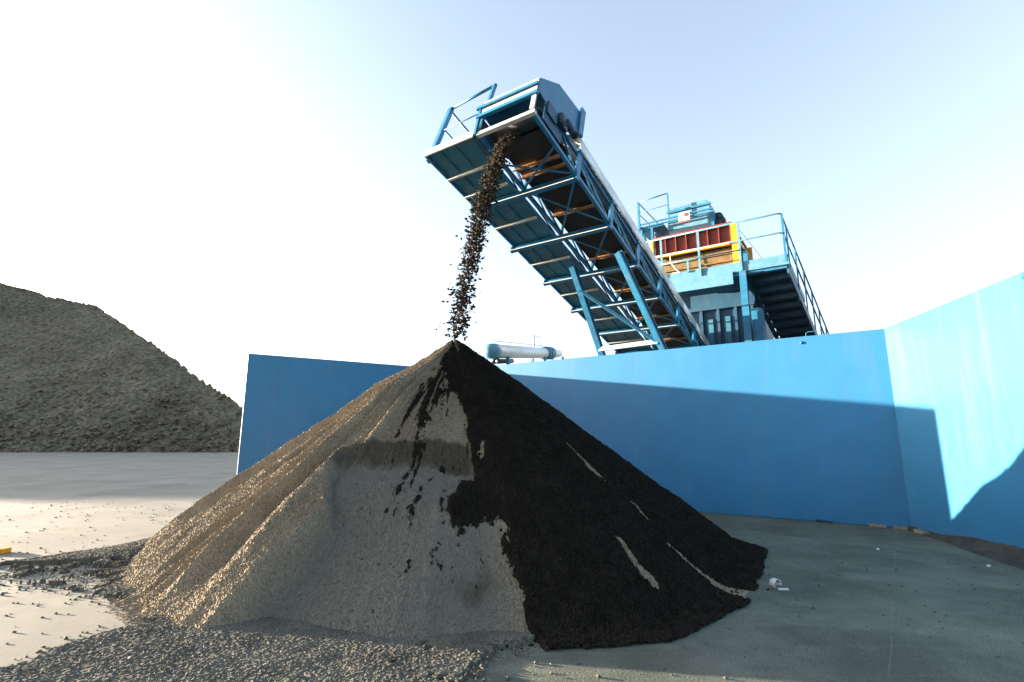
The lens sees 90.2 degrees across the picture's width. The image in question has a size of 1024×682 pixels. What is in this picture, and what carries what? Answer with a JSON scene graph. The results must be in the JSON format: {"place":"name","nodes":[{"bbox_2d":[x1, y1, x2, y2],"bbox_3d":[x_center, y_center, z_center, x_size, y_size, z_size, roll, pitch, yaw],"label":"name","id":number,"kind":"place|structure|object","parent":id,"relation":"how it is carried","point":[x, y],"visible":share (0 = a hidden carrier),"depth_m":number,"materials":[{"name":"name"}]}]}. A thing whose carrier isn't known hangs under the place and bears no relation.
{"place":"outdoors","nodes":[
{"label":"outdoors","id":0,"kind":"place"},
{"bbox_2d":[435,132,521,340],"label":"falling soil","id":1,"kind":"structure","parent":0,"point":[504,146],"depth_m":8.91,"materials":[{"name":"brown soil"}]},
{"bbox_2d":[0,452,1023,681],"bbox_3d":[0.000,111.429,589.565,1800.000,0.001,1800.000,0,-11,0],"label":"ground","id":2,"kind":"structure","parent":0,"point":[825,631],"depth_m":5.08,"materials":[{"name":"concrete"}]},
{"bbox_2d":[0,546,11,553],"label":"yellow board","id":3,"kind":"object","parent":2,"relation":"on","point":[3,550],"visible":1,"depth_m":7.06,"materials":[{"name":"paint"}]},
{"bbox_2d":[0,283,242,452],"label":"rubble heap","id":4,"kind":"object","parent":2,"relation":"on","point":[75,376],"visible":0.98,"depth_m":60.53,"materials":[{"name":"grey gravel"}]},
{"bbox_2d":[0,537,534,681],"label":"gravel spill","id":5,"kind":"object","parent":2,"relation":"on","point":[165,649],"visible":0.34,"depth_m":3.76,"materials":[{"name":"grey gravel"}]},
{"bbox_2d":[237,353,409,473],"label":"bay wall","id":6,"kind":"structure","parent":2,"relation":"on","point":[286,398],"depth_m":12.80,"materials":[{"name":"blue paint"}]},
{"bbox_2d":[97,339,768,651],"bbox_3d":[-0.968,1.497,7.837,8.436,3.167,8.156,-9,-14,40],"label":"gravel pile","id":7,"kind":"object","parent":2,"relation":"on","point":[455,486],"visible":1,"depth_m":5.19,"materials":[{"name":"grey gravel"}]},
{"bbox_2d":[0,502,1023,681],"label":"loose pebbles","id":8,"kind":"object","parent":2,"relation":"on","point":[110,599],"visible":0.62,"depth_m":5.50,"materials":[{"name":"stone"}]},
{"bbox_2d":[482,335,563,363],"bbox_3d":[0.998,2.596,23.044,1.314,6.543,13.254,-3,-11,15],"label":"tube conveyor","id":9,"kind":"object","parent":2,"relation":"on","point":[493,352],"visible":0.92,"depth_m":19.49,"materials":[{"name":"metal"}]},
{"bbox_2d":[424,78,708,355],"bbox_3d":[3.388,-0.314,14.404,4.292,9.201,12.666,-7,-13,34],"label":"belt conveyor","id":10,"kind":"object","parent":2,"relation":"on","point":[556,167],"visible":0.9,"depth_m":12.36,"materials":[{"name":"blue metal"}]},
{"bbox_2d":[582,643,591,648],"bbox_3d":[0.571,2.333,3.902,0.074,0.040,0.048,0,-11,0],"label":"stone","id":11,"kind":"object","parent":2,"relation":"on","point":[587,646],"visible":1,"depth_m":3.89,"materials":[{"name":"black stone"}]},
{"bbox_2d":[428,555,769,653],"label":"soil crumbs","id":12,"kind":"object","parent":2,"relation":"on","point":[535,641],"visible":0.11,"depth_m":4.02,"materials":[{"name":"brown soil"}]},
{"bbox_2d":[496,329,910,526],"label":"bay wall","id":13,"kind":"structure","parent":2,"relation":"on","point":[805,428],"depth_m":10.54,"materials":[{"name":"blue paint"}]},
{"bbox_2d":[637,193,828,348],"bbox_3d":[11.200,0.163,23.470,6.102,11.475,14.589,-9,-14,40],"label":"screening plant","id":14,"kind":"object","parent":2,"relation":"on","point":[728,288],"visible":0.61,"depth_m":18.89,"materials":[{"name":"blue metal"}]},
{"bbox_2d":[769,578,788,589],"bbox_3d":[2.858,2.589,5.436,0.132,0.094,0.168,5,-12,-25],"label":"plastic scrap","id":15,"kind":"object","parent":2,"relation":"on","point":[772,581],"visible":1,"depth_m":5.46,"materials":[{"name":"white plastic"}]},
{"bbox_2d":[815,519,832,522],"bbox_3d":[5.872,3.389,9.594,0.280,0.045,0.080,-7,-13,34],"label":"timber wedge","id":16,"kind":"object","parent":2,"relation":"on","point":[822,521],"visible":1,"depth_m":9.58,"materials":[{"name":"paint"}]},
{"bbox_2d":[869,523,886,527],"bbox_3d":[6.544,3.301,9.132,0.260,0.050,0.090,-7,-13,34],"label":"timber wedge","id":17,"kind":"object","parent":2,"relation":"on","point":[876,525],"visible":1,"depth_m":9.11,"materials":[{"name":"brown wood"}]},
{"bbox_2d":[893,525,907,529],"bbox_3d":[6.800,3.263,8.925,0.200,0.050,0.100,-6,-12,31],"label":"timber wedge","id":18,"kind":"object","parent":2,"relation":"on","point":[899,527],"visible":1,"depth_m":8.90,"materials":[{"name":"brown wood"}]},
{"bbox_2d":[884,272,1023,548],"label":"bay wall","id":19,"kind":"structure","parent":2,"relation":"on","point":[956,366],"depth_m":7.60,"materials":[{"name":"blue paint"}]},
{"bbox_2d":[906,526,1023,569],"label":"grit bank","id":20,"kind":"structure","parent":2,"relation":"on","point":[1011,555],"depth_m":7.07,"materials":[{"name":"grey gravel"}]},
{"bbox_2d":[914,529,928,534],"bbox_3d":[6.822,3.180,8.498,0.100,0.055,0.240,-1,-11,7],"label":"timber wedge","id":21,"kind":"object","parent":20,"relation":"on","point":[920,531],"visible":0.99,"depth_m":8.47,"materials":[{"name":"brown wood"}]},
{"bbox_2d":[0,0,1023,406],"label":"sky","id":22,"kind":"structure","parent":0,"point":[226,181],"materials":[{"name":"white"}]}
]}

